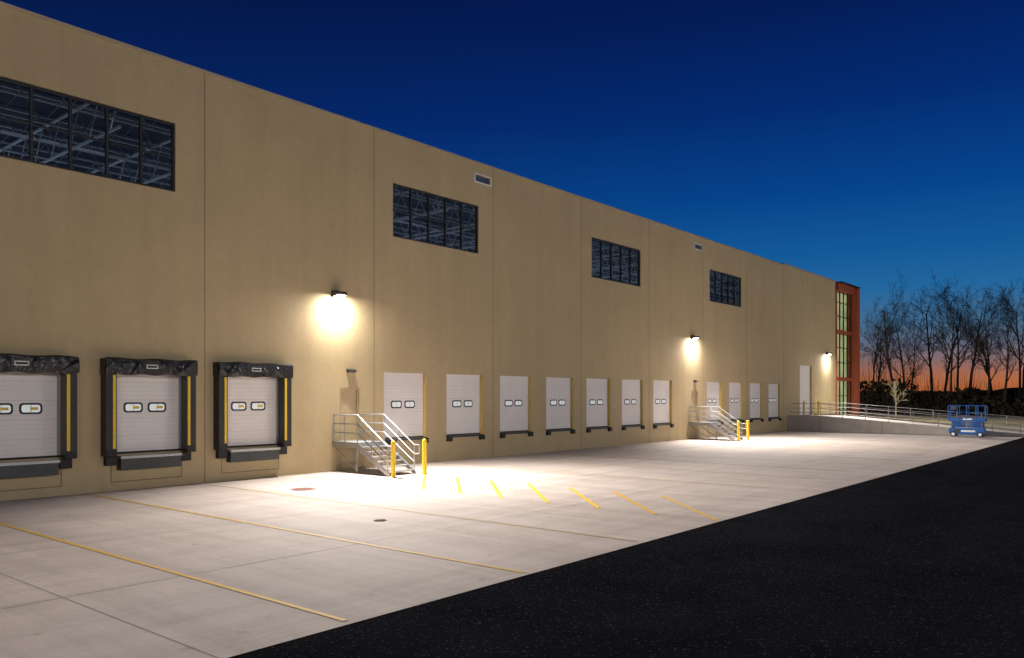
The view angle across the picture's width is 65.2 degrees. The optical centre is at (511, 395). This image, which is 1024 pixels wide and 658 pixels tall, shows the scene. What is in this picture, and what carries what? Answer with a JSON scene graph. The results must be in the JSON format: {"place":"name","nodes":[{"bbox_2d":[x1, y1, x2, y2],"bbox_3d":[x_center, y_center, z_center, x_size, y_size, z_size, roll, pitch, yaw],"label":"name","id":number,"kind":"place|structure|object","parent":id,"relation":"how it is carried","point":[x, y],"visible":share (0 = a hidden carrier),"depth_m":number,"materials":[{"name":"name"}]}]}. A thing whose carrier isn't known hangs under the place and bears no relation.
{"place":"outdoors","nodes":[
{"label":"outdoors","id":0,"kind":"place"},
{"bbox_2d":[333,413,419,476],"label":"metal staircase","id":1,"kind":"structure","parent":0,"point":[360,445],"depth_m":30.96,"materials":[{"name":"metal"}]},
{"bbox_2d":[0,430,1022,657],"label":"concrete apron","id":2,"kind":"object","parent":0,"point":[353,583],"depth_m":17.68,"materials":[{"name":"grey concrete"}]},
{"bbox_2d":[290,487,315,490],"bbox_3d":[-6.684,2.987,25.648,0.795,0.026,0.795,0,0,40],"label":"manhole cover","id":3,"kind":"object","parent":2,"relation":"on","point":[303,489],"visible":1,"depth_m":25.48,"materials":[{"name":"metal"}]},
{"bbox_2d":[389,440,396,477],"bbox_3d":[-4.340,2.320,29.265,0.277,1.360,0.277,0,0,40],"label":"bollard","id":4,"kind":"object","parent":2,"relation":"on","point":[393,458],"visible":1,"depth_m":29.20,"materials":[{"name":"yellow metal"}]},
{"bbox_2d":[421,439,427,474],"bbox_3d":[-3.331,2.320,30.454,0.277,1.360,0.277,0,0,40],"label":"bollard","id":5,"kind":"object","parent":2,"relation":"on","point":[424,456],"visible":1,"depth_m":30.38,"materials":[{"name":"yellow metal"}]},
{"bbox_2d":[0,432,973,620],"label":"yellow pavement markings","id":6,"kind":"object","parent":2,"relation":"on","point":[422,487],"visible":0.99,"depth_m":19.49,"materials":[{"name":"paint"}]},
{"bbox_2d":[0,432,1018,657],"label":"pavement joint lines","id":7,"kind":"object","parent":2,"relation":"on","point":[354,544],"visible":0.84,"depth_m":18.26,"materials":[{"name":"grey concrete"}]},
{"bbox_2d":[737,421,739,440],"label":"bollard","id":8,"kind":"object","parent":2,"relation":"on","point":[738,430],"visible":1,"depth_m":52.62,"materials":[{"name":"yellow metal"}]},
{"bbox_2d":[747,420,748,439],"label":"bollard","id":9,"kind":"object","parent":2,"relation":"on","point":[747,429],"visible":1,"depth_m":53.67,"materials":[{"name":"yellow metal"}]},
{"bbox_2d":[787,403,1023,436],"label":"concrete ramp","id":10,"kind":"structure","parent":2,"relation":"on","point":[831,422],"depth_m":65.47,"materials":[{"name":"grey concrete"}]},
{"bbox_2d":[948,405,987,436],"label":"scissor lift","id":11,"kind":"object","parent":2,"relation":"on","point":[977,428],"visible":1,"depth_m":58.04,"materials":[{"name":"blue paint"}]},
{"bbox_2d":[0,0,1023,391],"label":"sky","id":12,"kind":"structure","parent":0,"point":[854,142],"materials":[{"name":"blue"}]},
{"bbox_2d":[383,373,781,444],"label":"door frames","id":13,"kind":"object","parent":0,"point":[503,435],"visible":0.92,"depth_m":44.43,"materials":[{"name":"black metal"}]},
{"bbox_2d":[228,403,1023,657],"bbox_3d":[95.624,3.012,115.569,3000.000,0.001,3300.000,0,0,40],"label":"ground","id":14,"kind":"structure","parent":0,"point":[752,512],"depth_m":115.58,"materials":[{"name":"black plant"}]},
{"bbox_2d":[0,80,737,305],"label":"windows","id":15,"kind":"structure","parent":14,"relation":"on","point":[39,107],"depth_m":33.77,"materials":[{"name":"black glass"}]},
{"bbox_2d":[0,84,737,303],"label":"roof joists","id":16,"kind":"object","parent":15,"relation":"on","point":[78,110],"visible":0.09,"depth_m":32.26,"materials":[{"name":"silver metal"}]},
{"bbox_2d":[0,5,834,500],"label":"front wall","id":17,"kind":"structure","parent":14,"relation":"on","point":[298,223],"depth_m":31.64,"materials":[{"name":"beige paint"}]},
{"bbox_2d":[0,353,292,491],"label":"dock shelters","id":18,"kind":"object","parent":17,"relation":"attached to","point":[67,368],"visible":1,"depth_m":25.65,"materials":[{"name":"black plastic"}]},
{"bbox_2d":[331,290,346,298],"bbox_3d":[-6.836,-4.020,31.693,0.458,0.360,0.440,0,0,40],"label":"wall lamp","id":19,"kind":"object","parent":17,"relation":"attached to","point":[336,294],"visible":1,"depth_m":31.61,"materials":[{"name":"grey"}]},
{"bbox_2d":[0,76,740,306],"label":"window frames","id":20,"kind":"structure","parent":17,"relation":"attached to","point":[106,141],"depth_m":26.36,"materials":[{"name":"black metal"}]},
{"bbox_2d":[0,365,809,459],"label":"dock doors","id":21,"kind":"structure","parent":17,"relation":"attached to","point":[148,413],"depth_m":29.61,"materials":[{"name":"white metal"}]},
{"bbox_2d":[0,1,835,282],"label":"coping","id":22,"kind":"object","parent":17,"relation":"on","point":[225,78],"visible":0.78,"depth_m":31.21,"materials":[{"name":"metal"}]},
{"bbox_2d":[204,73,783,482],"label":"panel joints","id":23,"kind":"object","parent":17,"relation":"attached to","point":[204,298],"visible":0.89,"depth_m":27.53,"materials":[{"name":"brown"}]},
{"bbox_2d":[340,369,697,440],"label":"entry doors","id":24,"kind":"structure","parent":17,"relation":"attached to","point":[348,400],"depth_m":32.54,"materials":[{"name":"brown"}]},
{"bbox_2d":[474,172,702,250],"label":"roof scuppers","id":25,"kind":"object","parent":17,"relation":"attached to","point":[480,180],"visible":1,"depth_m":38.87,"materials":[{"name":"white metal"}]},
{"bbox_2d":[835,281,860,414],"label":"glass corner tower","id":26,"kind":"structure","parent":14,"relation":"on","point":[847,342],"depth_m":82.34,"materials":[{"name":"red-brown painted metal"},{"name":"glass"}]},
{"bbox_2d":[860,268,1023,414],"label":"bare trees","id":27,"kind":"object","parent":14,"relation":"on","point":[980,348],"visible":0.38,"depth_m":130.97,"materials":[{"name":"black plant"}]},
{"bbox_2d":[860,355,1023,416],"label":"brush thicket","id":28,"kind":"object","parent":14,"relation":"on","point":[1014,405],"visible":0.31,"depth_m":125.76,"materials":[{"name":"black plant"}]},
{"bbox_2d":[230,437,1023,657],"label":"asphalt pavement","id":29,"kind":"structure","parent":0,"point":[925,561],"depth_m":12.15,"materials":[{"name":"black asphalt"}]},
{"bbox_2d":[689,406,745,440],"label":"metal staircase","id":30,"kind":"structure","parent":0,"point":[712,424],"depth_m":54.24,"materials":[{"name":"metal"}]},
{"bbox_2d":[860,387,1021,401],"bbox_3d":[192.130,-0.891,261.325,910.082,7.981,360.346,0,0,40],"label":"distant wooded hill","id":31,"kind":"structure","parent":0,"point":[1011,392],"depth_m":357.31,"materials":[{"name":"black plant"}]},
{"bbox_2d":[862,415,1023,429],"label":"side driveway","id":32,"kind":"structure","parent":0,"point":[995,422],"depth_m":100.65,"materials":[{"name":"concrete"}]},
{"bbox_2d":[883,381,906,416],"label":"young tree","id":33,"kind":"object","parent":32,"relation":"on","point":[894,389],"visible":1,"depth_m":113.71,"materials":[{"name":"beige plant"}]}
]}

